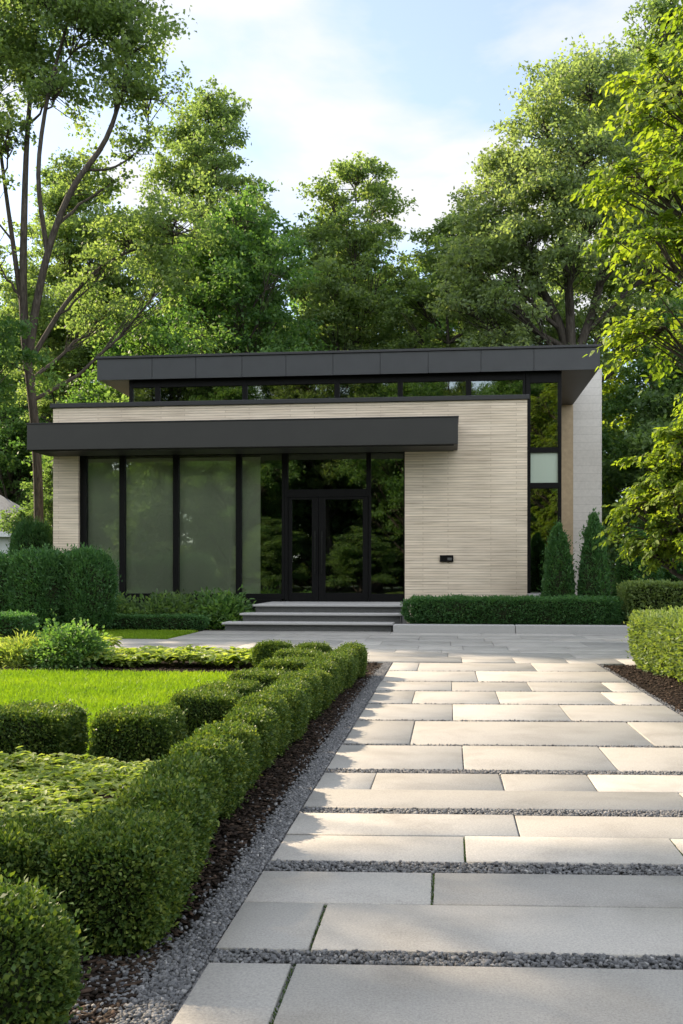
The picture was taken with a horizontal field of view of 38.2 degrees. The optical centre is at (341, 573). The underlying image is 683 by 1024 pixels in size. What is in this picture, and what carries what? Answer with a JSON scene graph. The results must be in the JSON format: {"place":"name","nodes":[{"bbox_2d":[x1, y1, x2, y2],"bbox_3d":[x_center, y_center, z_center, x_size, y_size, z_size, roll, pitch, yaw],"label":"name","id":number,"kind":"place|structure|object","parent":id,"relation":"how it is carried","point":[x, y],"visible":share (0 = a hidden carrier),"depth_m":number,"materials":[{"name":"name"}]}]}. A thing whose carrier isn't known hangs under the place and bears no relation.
{"place":"outdoors","nodes":[
{"label":"outdoors","id":0,"kind":"place"},
{"bbox_2d":[0,495,23,553],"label":"neighbour house","id":1,"kind":"structure","parent":0,"point":[5,505],"depth_m":50.28,"materials":[{"name":"white"}]},
{"bbox_2d":[0,668,232,789],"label":"lawn","id":2,"kind":"structure","parent":0,"point":[93,685],"depth_m":11.01,"materials":[{"name":"plant"}]},
{"bbox_2d":[0,698,90,776],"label":"boxwood shrub","id":3,"kind":"object","parent":2,"relation":"on","point":[40,727],"visible":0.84,"depth_m":6.06,"materials":[{"name":"green plant"}]},
{"bbox_2d":[0,0,681,564],"label":"sky","id":4,"kind":"structure","parent":0,"point":[416,86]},
{"bbox_2d":[0,623,682,1023],"bbox_3d":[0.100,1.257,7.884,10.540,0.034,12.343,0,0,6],"label":"mulch","id":5,"kind":"object","parent":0,"point":[273,770],"visible":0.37,"depth_m":5.19,"materials":[{"name":"brown soil"}]},
{"bbox_2d":[0,628,54,669],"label":"feathery shrub","id":6,"kind":"object","parent":5,"relation":"on","point":[15,644],"visible":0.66,"depth_m":13.31,"materials":[{"name":"green plant"}]},
{"bbox_2d":[0,806,75,888],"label":"boxwood shrub","id":7,"kind":"object","parent":5,"relation":"on","point":[21,836],"visible":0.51,"depth_m":3.27,"materials":[{"name":"green plant"}]},
{"bbox_2d":[0,868,93,1023],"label":"boxwood shrub","id":8,"kind":"object","parent":5,"relation":"on","point":[40,969],"visible":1,"depth_m":2.51,"materials":[{"name":"green plant"}]},
{"bbox_2d":[18,609,114,670],"bbox_3d":[-3.745,0.888,13.466,1.448,0.871,1.356,0,0,6],"label":"leafy shrub","id":9,"kind":"object","parent":5,"relation":"on","point":[68,638],"visible":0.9,"depth_m":13.24,"materials":[{"name":"green plant"}]},
{"bbox_2d":[0,746,161,826],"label":"ground cover","id":10,"kind":"object","parent":5,"relation":"on","point":[87,773],"visible":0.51,"depth_m":5.04,"materials":[{"name":"green plant"}]},
{"bbox_2d":[32,800,202,957],"bbox_3d":[-0.778,1.053,3.466,0.509,0.450,0.673,0,0,8],"label":"boxwood shrub","id":11,"kind":"object","parent":5,"relation":"on","point":[120,877],"visible":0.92,"depth_m":3.22,"materials":[{"name":"green plant"}]},
{"bbox_2d":[0,644,252,668],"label":"ground cover","id":12,"kind":"object","parent":5,"relation":"on","point":[130,657],"visible":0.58,"depth_m":13.24,"materials":[{"name":"green plant"}]},
{"bbox_2d":[116,592,147,613],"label":"bed shrub","id":13,"kind":"object","parent":5,"relation":"on","point":[121,609],"visible":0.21,"depth_m":23.46,"materials":[{"name":"green plant"}]},
{"bbox_2d":[85,700,187,777],"bbox_3d":[-1.266,1.040,6.152,0.599,0.480,0.604,0,0,4],"label":"boxwood shrub","id":14,"kind":"object","parent":5,"relation":"on","point":[151,732],"visible":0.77,"depth_m":5.93,"materials":[{"name":"green plant"}]},
{"bbox_2d":[100,612,210,630],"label":"clipped hedge","id":15,"kind":"object","parent":5,"relation":"on","point":[176,621],"visible":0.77,"depth_m":22.10,"materials":[{"name":"green plant"}]},
{"bbox_2d":[118,589,195,614],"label":"bed shrub","id":16,"kind":"object","parent":5,"relation":"on","point":[156,604],"visible":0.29,"depth_m":23.21,"materials":[{"name":"green plant"}]},
{"bbox_2d":[106,769,219,885],"bbox_3d":[-0.742,1.048,4.040,0.460,0.465,0.599,0,0,6],"label":"boxwood shrub","id":17,"kind":"object","parent":5,"relation":"on","point":[180,793],"visible":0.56,"depth_m":3.97,"materials":[{"name":"green plant"}]},
{"bbox_2d":[147,589,217,627],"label":"bed shrub","id":18,"kind":"object","parent":5,"relation":"on","point":[179,604],"visible":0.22,"depth_m":23.33,"materials":[{"name":"green plant"}]},
{"bbox_2d":[138,750,227,836],"bbox_3d":[-0.750,1.056,4.608,0.428,0.447,0.606,0,0,5],"label":"boxwood shrub","id":19,"kind":"object","parent":5,"relation":"on","point":[205,770],"visible":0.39,"depth_m":4.57,"materials":[{"name":"green plant"}]},
{"bbox_2d":[166,686,244,740],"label":"boxwood shrub","id":20,"kind":"object","parent":5,"relation":"on","point":[201,705],"visible":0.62,"depth_m":7.03,"materials":[{"name":"green plant"}]},
{"bbox_2d":[165,731,251,819],"bbox_3d":[-0.699,1.054,5.192,0.444,0.450,0.621,0,0,8],"label":"boxwood shrub","id":21,"kind":"object","parent":5,"relation":"on","point":[228,755],"visible":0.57,"depth_m":5.07,"materials":[{"name":"green plant"}]},
{"bbox_2d":[187,583,255,629],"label":"bed shrub","id":22,"kind":"object","parent":5,"relation":"on","point":[224,607],"visible":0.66,"depth_m":22.83,"materials":[{"name":"green plant"}]},
{"bbox_2d":[192,716,264,790],"bbox_3d":[-0.677,1.057,5.749,0.460,0.444,0.599,0,0,5],"label":"boxwood shrub","id":23,"kind":"object","parent":5,"relation":"on","point":[248,735],"visible":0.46,"depth_m":5.64,"materials":[{"name":"green plant"}]},
{"bbox_2d":[196,678,264,696],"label":"boxwood shrub","id":24,"kind":"object","parent":5,"relation":"on","point":[248,687],"visible":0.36,"depth_m":7.99,"materials":[{"name":"green plant"}]},
{"bbox_2d":[219,703,282,773],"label":"boxwood shrub","id":25,"kind":"object","parent":5,"relation":"on","point":[264,721],"visible":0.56,"depth_m":6.19,"materials":[{"name":"green plant"}]},
{"bbox_2d":[226,667,290,689],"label":"boxwood shrub","id":26,"kind":"object","parent":5,"relation":"on","point":[265,676],"visible":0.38,"depth_m":8.78,"materials":[{"name":"green plant"}]},
{"bbox_2d":[234,690,293,757],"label":"boxwood shrub","id":27,"kind":"object","parent":5,"relation":"on","point":[279,705],"visible":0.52,"depth_m":6.75,"materials":[{"name":"green plant"}]},
{"bbox_2d":[250,639,293,666],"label":"boxwood shrub","id":28,"kind":"object","parent":5,"relation":"on","point":[263,650],"visible":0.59,"depth_m":12.43,"materials":[{"name":"green plant"}]},
{"bbox_2d":[254,654,313,671],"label":"boxwood shrub","id":29,"kind":"object","parent":5,"relation":"on","point":[294,662],"visible":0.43,"depth_m":9.86,"materials":[{"name":"green plant"}]},
{"bbox_2d":[258,682,311,742],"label":"boxwood shrub","id":30,"kind":"object","parent":5,"relation":"on","point":[295,696],"visible":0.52,"depth_m":7.33,"materials":[{"name":"green plant"}]},
{"bbox_2d":[268,676,314,724],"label":"boxwood shrub","id":31,"kind":"object","parent":5,"relation":"on","point":[301,683],"visible":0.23,"depth_m":8.00,"materials":[{"name":"green plant"}]},
{"bbox_2d":[271,647,322,658],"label":"boxwood shrub","id":32,"kind":"object","parent":5,"relation":"on","point":[286,652],"visible":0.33,"depth_m":11.03,"materials":[{"name":"green plant"}]},
{"bbox_2d":[277,670,325,719],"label":"boxwood shrub","id":33,"kind":"object","parent":5,"relation":"on","point":[314,681],"visible":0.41,"depth_m":8.47,"materials":[{"name":"green plant"}]},
{"bbox_2d":[293,641,332,653],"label":"boxwood shrub","id":34,"kind":"object","parent":5,"relation":"on","point":[325,648],"visible":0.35,"depth_m":12.38,"materials":[{"name":"green plant"}]},
{"bbox_2d":[293,665,334,709],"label":"boxwood shrub","id":35,"kind":"object","parent":5,"relation":"on","point":[325,677],"visible":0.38,"depth_m":9.01,"materials":[{"name":"green plant"}]},
{"bbox_2d":[305,658,341,700],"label":"boxwood shrub","id":36,"kind":"object","parent":5,"relation":"on","point":[331,667],"visible":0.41,"depth_m":9.61,"materials":[{"name":"green plant"}]},
{"bbox_2d":[313,650,348,694],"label":"boxwood shrub","id":37,"kind":"object","parent":5,"relation":"on","point":[339,660],"visible":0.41,"depth_m":10.20,"materials":[{"name":"green plant"}]},
{"bbox_2d":[329,651,358,688],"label":"boxwood shrub","id":38,"kind":"object","parent":5,"relation":"on","point":[352,671],"visible":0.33,"depth_m":10.73,"materials":[{"name":"green plant"}]},
{"bbox_2d":[329,646,360,679],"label":"boxwood shrub","id":39,"kind":"object","parent":5,"relation":"on","point":[350,651],"visible":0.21,"depth_m":11.35,"materials":[{"name":"green plant"}]},
{"bbox_2d":[337,640,368,678],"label":"boxwood shrub","id":40,"kind":"object","parent":5,"relation":"on","point":[360,649],"visible":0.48,"depth_m":11.82,"materials":[{"name":"green plant"}]},
{"bbox_2d":[399,593,629,624],"bbox_3d":[3.735,0.783,21.380,4.976,0.754,0.918,0,0,6],"label":"clipped hedge","id":41,"kind":"object","parent":5,"relation":"on","point":[566,609],"visible":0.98,"depth_m":21.08,"materials":[{"name":"green plant"}]},
{"bbox_2d":[537,520,578,597],"bbox_3d":[5.090,-0.043,23.199,1.065,2.634,1.100,0,0,6],"label":"conical arborvitae","id":42,"kind":"object","parent":5,"relation":"on","point":[558,575],"visible":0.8,"depth_m":22.95,"materials":[{"name":"green plant"}]},
{"bbox_2d":[574,507,614,597],"bbox_3d":[5.883,-0.150,23.009,1.004,2.859,1.002,0,0,39],"label":"conical arborvitae","id":43,"kind":"object","parent":5,"relation":"on","point":[594,572],"visible":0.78,"depth_m":22.80,"materials":[{"name":"green plant"}]},
{"bbox_2d":[564,0,682,394],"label":"lime leaved tree","id":44,"kind":"object","parent":5,"relation":"on","point":[668,172],"visible":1,"depth_m":12.94,"materials":[{"name":"green plant"}]},
{"bbox_2d":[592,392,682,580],"bbox_3d":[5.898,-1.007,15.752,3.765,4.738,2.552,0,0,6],"label":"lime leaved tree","id":45,"kind":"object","parent":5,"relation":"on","point":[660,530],"visible":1,"depth_m":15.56,"materials":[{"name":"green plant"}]},
{"bbox_2d":[610,524,664,615],"bbox_3d":[7.077,-0.003,23.652,1.431,2.553,1.597,0,0,-18],"label":"conical arborvitae","id":46,"kind":"object","parent":5,"relation":"on","point":[623,572],"visible":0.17,"depth_m":23.39,"materials":[{"name":"green plant"}]},
{"bbox_2d":[610,462,679,591],"bbox_3d":[9.033,-0.966,26.738,3.486,4.673,3.343,0,0,-12],"label":"understorey tree","id":47,"kind":"object","parent":5,"relation":"on","point":[639,522],"visible":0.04,"depth_m":26.95,"materials":[{"name":"green plant"}]},
{"bbox_2d":[616,578,682,623],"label":"clipped hedge","id":48,"kind":"object","parent":5,"relation":"on","point":[655,594],"visible":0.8,"depth_m":20.71,"materials":[{"name":"green plant"}]},
{"bbox_2d":[621,605,682,681],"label":"clipped hedge","id":49,"kind":"object","parent":5,"relation":"on","point":[655,640],"visible":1,"depth_m":12.15,"materials":[{"name":"green plant"}]},
{"bbox_2d":[109,631,634,665],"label":"forecourt","id":50,"kind":"structure","parent":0,"point":[601,649],"depth_m":17.46,"materials":[{"name":"stone"}]},
{"bbox_2d":[393,624,628,633],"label":"stone kerb","id":51,"kind":"structure","parent":50,"relation":"on","point":[509,629],"depth_m":20.68,"materials":[{"name":"grey stone"}]},
{"bbox_2d":[64,662,682,1023],"bbox_3d":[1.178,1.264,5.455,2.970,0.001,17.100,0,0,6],"label":"gravel","id":52,"kind":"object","parent":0,"point":[461,963],"depth_m":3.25,"materials":[{"name":"grey gravel"}]},
{"bbox_2d":[269,838,682,1023],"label":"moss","id":53,"kind":"object","parent":52,"relation":"on","point":[291,969],"visible":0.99,"depth_m":3.44,"materials":[{"name":"green plant"}]},
{"bbox_2d":[171,663,682,1023],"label":"path","id":54,"kind":"structure","parent":0,"point":[638,916],"depth_m":4.12,"materials":[{"name":"stone"}]},
{"bbox_2d":[659,556,682,581],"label":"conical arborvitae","id":55,"kind":"object","parent":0,"point":[668,575],"visible":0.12,"depth_m":23.55,"materials":[{"name":"green plant"}]},
{"label":"forecourt bed","id":56,"kind":"structure","parent":0,"visible":0},
{"bbox_2d":[0,549,14,611],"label":"clipped arborvitae","id":57,"kind":"object","parent":56,"relation":"on","point":[4,575],"visible":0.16,"depth_m":21.02,"materials":[{"name":"green plant"}]},
{"bbox_2d":[0,609,39,638],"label":"clipped shrub","id":58,"kind":"object","parent":56,"relation":"on","point":[10,621],"visible":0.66,"depth_m":15.97,"materials":[{"name":"green plant"}]},
{"bbox_2d":[0,542,63,630],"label":"clipped arborvitae","id":59,"kind":"object","parent":56,"relation":"on","point":[34,583],"visible":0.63,"depth_m":20.77,"materials":[{"name":"green plant"}]},
{"bbox_2d":[57,543,121,630],"bbox_3d":[-5.547,0.309,21.303,1.618,2.009,1.395,0,0,37],"label":"clipped arborvitae","id":60,"kind":"object","parent":56,"relation":"on","point":[90,581],"visible":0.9,"depth_m":20.87,"materials":[{"name":"green plant"}]},
{"bbox_2d":[39,629,198,638],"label":"grass","id":61,"kind":"structure","parent":56,"relation":"on","point":[145,634],"depth_m":20.26,"materials":[{"name":"green plant"}]},
{"label":"ground","id":62,"kind":"structure","parent":0,"visible":0},
{"bbox_2d":[0,462,52,533],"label":"understorey tree","id":63,"kind":"object","parent":62,"relation":"on","point":[47,498],"visible":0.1,"depth_m":36.88,"materials":[{"name":"green plant"}]},
{"bbox_2d":[6,514,52,554],"bbox_3d":[-8.984,-0.224,28.621,1.618,3.111,1.395,0,0,-17],"label":"clipped arborvitae","id":64,"kind":"object","parent":62,"relation":"on","point":[33,532],"visible":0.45,"depth_m":28.26,"materials":[{"name":"green plant"}]},
{"bbox_2d":[0,381,58,516],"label":"understorey tree","id":65,"kind":"object","parent":62,"relation":"on","point":[22,497],"visible":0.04,"depth_m":61.70,"materials":[{"name":"green plant"}]},
{"bbox_2d":[0,296,72,467],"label":"shade tree","id":66,"kind":"object","parent":62,"relation":"on","point":[7,338],"visible":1,"depth_m":30.85,"materials":[{"name":"green plant"}]},
{"bbox_2d":[0,286,80,515],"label":"deciduous tree","id":67,"kind":"object","parent":62,"relation":"on","point":[13,418],"visible":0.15,"depth_m":60.72,"materials":[{"name":"green plant"}]},
{"bbox_2d":[0,160,139,422],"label":"deciduous tree","id":68,"kind":"object","parent":62,"relation":"on","point":[65,247],"visible":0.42,"depth_m":47.08,"materials":[{"name":"green plant"}]},
{"bbox_2d":[41,385,128,516],"bbox_3d":[-8.214,-3.403,38.701,7.320,9.812,7.021,0,0,-20],"label":"understorey tree","id":69,"kind":"object","parent":62,"relation":"on","point":[117,397],"depth_m":38.32,"materials":[{"name":"green plant"}]},
{"bbox_2d":[2,299,197,477],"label":"deciduous tree","id":70,"kind":"object","parent":62,"relation":"on","point":[83,396],"visible":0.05,"depth_m":40.68,"materials":[{"name":"green plant"}]},
{"bbox_2d":[46,205,168,419],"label":"deciduous tree","id":71,"kind":"object","parent":62,"relation":"on","point":[127,284],"visible":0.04,"depth_m":47.46,"materials":[{"name":"green plant"}]},
{"bbox_2d":[0,0,246,522],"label":"deciduous tree","id":72,"kind":"object","parent":62,"relation":"on","point":[22,58],"visible":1,"depth_m":34.23,"materials":[{"name":"green plant"}]},
{"bbox_2d":[119,74,291,353],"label":"deciduous tree","id":73,"kind":"object","parent":62,"relation":"on","point":[200,142],"visible":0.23,"depth_m":42.59,"materials":[{"name":"green plant"}]},
{"bbox_2d":[107,180,337,401],"bbox_3d":[-3.689,-6.942,38.403,11.025,16.684,11.319,0,0,6],"label":"deciduous tree","id":74,"kind":"object","parent":62,"relation":"on","point":[234,274],"visible":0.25,"depth_m":36.83,"materials":[{"name":"green plant"}]},
{"bbox_2d":[26,344,601,623],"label":"modern house","id":75,"kind":"structure","parent":62,"relation":"on","point":[389,475],"depth_m":25.37,"materials":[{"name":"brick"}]},
{"bbox_2d":[80,456,121,598],"bbox_3d":[-6.329,-1.250,26.001,1.145,3.800,0.140,0,0,6],"label":"window","id":76,"kind":"structure","parent":75,"relation":"in","point":[83,459],"depth_m":25.98,"materials":[{"name":"black metal"}]},
{"bbox_2d":[88,457,118,592],"bbox_3d":[-6.258,-1.265,26.124,0.940,3.670,0.060,0,0,6],"label":"sheer blind","id":77,"kind":"object","parent":75,"relation":"attached to","point":[103,500],"visible":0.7,"depth_m":26.13,"materials":[{"name":"fabric"}]},
{"bbox_2d":[129,380,156,401],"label":"clerestory window","id":78,"kind":"structure","parent":75,"relation":"in","point":[139,390],"depth_m":27.07,"materials":[{"name":"black"}]},
{"bbox_2d":[122,455,175,598],"bbox_3d":[-5.042,-1.250,25.862,1.445,3.800,0.140,0,0,6],"label":"window","id":79,"kind":"structure","parent":75,"relation":"in","point":[174,456],"depth_m":25.86,"materials":[{"name":"black"}]},
{"bbox_2d":[126,456,172,592],"bbox_3d":[-5.030,-1.265,25.991,1.350,3.670,0.060,0,0,6],"label":"sheer blind","id":80,"kind":"object","parent":75,"relation":"attached to","point":[149,524],"visible":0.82,"depth_m":25.99,"materials":[{"name":"fabric"}]},
{"bbox_2d":[157,378,244,400],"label":"clerestory window","id":81,"kind":"structure","parent":75,"relation":"in","point":[226,388],"depth_m":26.90,"materials":[{"name":"black"}]},
{"bbox_2d":[176,454,238,598],"bbox_3d":[-3.493,-1.250,25.694,1.670,3.800,0.140,0,0,6],"label":"window","id":82,"kind":"structure","parent":75,"relation":"in","point":[237,455],"depth_m":25.71,"materials":[{"name":"black"}]},
{"bbox_2d":[180,455,235,593],"bbox_3d":[-3.479,-1.265,25.824,1.570,3.670,0.060,0,0,6],"label":"sheer blind","id":83,"kind":"object","parent":75,"relation":"attached to","point":[208,521],"visible":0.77,"depth_m":25.82,"materials":[{"name":"fabric"}]},
{"bbox_2d":[242,455,260,593],"bbox_3d":[-2.356,-1.265,25.702,0.490,3.670,0.060,0,0,6],"label":"sheer blind","id":84,"kind":"object","parent":75,"relation":"attached to","point":[251,523],"visible":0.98,"depth_m":25.70,"materials":[{"name":"fabric"}]},
{"bbox_2d":[239,453,284,598],"bbox_3d":[-2.062,-1.250,25.540,1.210,3.800,0.140,0,0,6],"label":"window","id":85,"kind":"structure","parent":75,"relation":"in","point":[256,596],"depth_m":25.47,"materials":[{"name":"black"}]},
{"bbox_2d":[245,376,336,399],"bbox_3d":[-1.370,-4.785,26.652,2.525,1.070,0.100,0,0,6],"label":"clerestory window","id":86,"kind":"structure","parent":75,"relation":"in","point":[318,386],"depth_m":26.63,"materials":[{"name":"black"}]},
{"bbox_2d":[288,497,318,600],"bbox_3d":[-0.986,-0.636,25.370,0.785,2.680,0.145,0,0,6],"label":"door","id":87,"kind":"structure","parent":75,"relation":"in","point":[303,512],"depth_m":25.40,"materials":[{"name":"black"}]},
{"bbox_2d":[285,452,368,496],"bbox_3d":[-0.381,-2.565,25.358,2.170,1.170,0.140,0,0,6],"label":"transom window","id":88,"kind":"structure","parent":75,"relation":"in","point":[306,474],"depth_m":25.35,"materials":[{"name":"black"}]},
{"bbox_2d":[319,497,367,601],"bbox_3d":[0.048,-0.636,25.259,1.275,2.680,0.145,0,0,6],"label":"door","id":89,"kind":"structure","parent":75,"relation":"in","point":[343,521],"depth_m":25.29,"materials":[{"name":"black"}]},
{"bbox_2d":[337,375,399,397],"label":"clerestory window","id":90,"kind":"structure","parent":75,"relation":"in","point":[362,386],"depth_m":26.41,"materials":[{"name":"black"}]},
{"bbox_2d":[369,452,404,601],"bbox_3d":[1.159,-1.221,25.191,0.928,3.858,0.140,0,0,6],"label":"side window","id":91,"kind":"structure","parent":75,"relation":"in","point":[386,469],"depth_m":25.19,"materials":[{"name":"black"}]},
{"bbox_2d":[400,373,468,396],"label":"clerestory window","id":92,"kind":"structure","parent":75,"relation":"in","point":[456,384],"depth_m":26.22,"materials":[{"name":"black"}]},
{"bbox_2d":[469,372,525,394],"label":"clerestory window","id":93,"kind":"structure","parent":75,"relation":"in","point":[502,383],"depth_m":26.04,"materials":[{"name":"black"}]},
{"bbox_2d":[526,371,561,592],"bbox_3d":[5.319,-2.335,25.939,0.920,5.970,0.120,0,0,6],"label":"corner window","id":94,"kind":"structure","parent":75,"relation":"in","point":[544,389],"depth_m":25.92,"materials":[{"name":"black"}]},
{"bbox_2d":[222,602,406,631],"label":"entrance steps","id":95,"kind":"structure","parent":62,"relation":"on","point":[335,616],"depth_m":22.19,"materials":[{"name":"grey concrete"}]},
{"bbox_2d":[277,151,442,350],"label":"deciduous tree","id":96,"kind":"object","parent":62,"relation":"on","point":[352,307],"visible":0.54,"depth_m":41.82,"materials":[{"name":"green plant"}]},
{"bbox_2d":[283,214,456,345],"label":"deciduous tree","id":97,"kind":"object","parent":62,"relation":"on","point":[298,305],"depth_m":57.34,"materials":[{"name":"green plant"}]},
{"bbox_2d":[340,210,540,349],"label":"deciduous tree","id":98,"kind":"object","parent":62,"relation":"on","point":[416,291],"visible":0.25,"depth_m":41.14,"materials":[{"name":"green plant"}]},
{"bbox_2d":[381,258,538,346],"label":"deciduous tree","id":99,"kind":"object","parent":62,"relation":"on","point":[450,325],"depth_m":55.63,"materials":[{"name":"green plant"}]},
{"bbox_2d":[423,32,682,381],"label":"deciduous tree","id":100,"kind":"object","parent":62,"relation":"on","point":[512,235],"visible":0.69,"depth_m":34.98,"materials":[{"name":"green plant"}]},
{"bbox_2d":[505,239,624,393],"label":"deciduous tree","id":101,"kind":"object","parent":62,"relation":"on","point":[557,302],"visible":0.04,"depth_m":53.25,"materials":[{"name":"green plant"}]},
{"bbox_2d":[542,0,682,387],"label":"deciduous tree","id":102,"kind":"object","parent":62,"relation":"on","point":[660,8],"visible":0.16,"depth_m":42.77,"materials":[{"name":"green plant"}]},
{"bbox_2d":[601,357,649,595],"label":"understorey tree","id":103,"kind":"object","parent":62,"relation":"on","point":[607,389],"visible":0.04,"depth_m":44.70,"materials":[{"name":"green plant"}]},
{"bbox_2d":[602,338,682,579],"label":"understorey tree","id":104,"kind":"object","parent":62,"relation":"on","point":[642,442],"visible":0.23,"depth_m":32.39,"materials":[{"name":"green plant"}]},
{"bbox_2d":[602,294,682,520],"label":"deciduous tree","id":105,"kind":"object","parent":62,"relation":"on","point":[620,405],"visible":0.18,"depth_m":35.08,"materials":[{"name":"green plant"}]},
{"bbox_2d":[629,350,682,482],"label":"understorey tree","id":106,"kind":"object","parent":62,"relation":"on","point":[676,390],"visible":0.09,"depth_m":31.82,"materials":[{"name":"green plant"}]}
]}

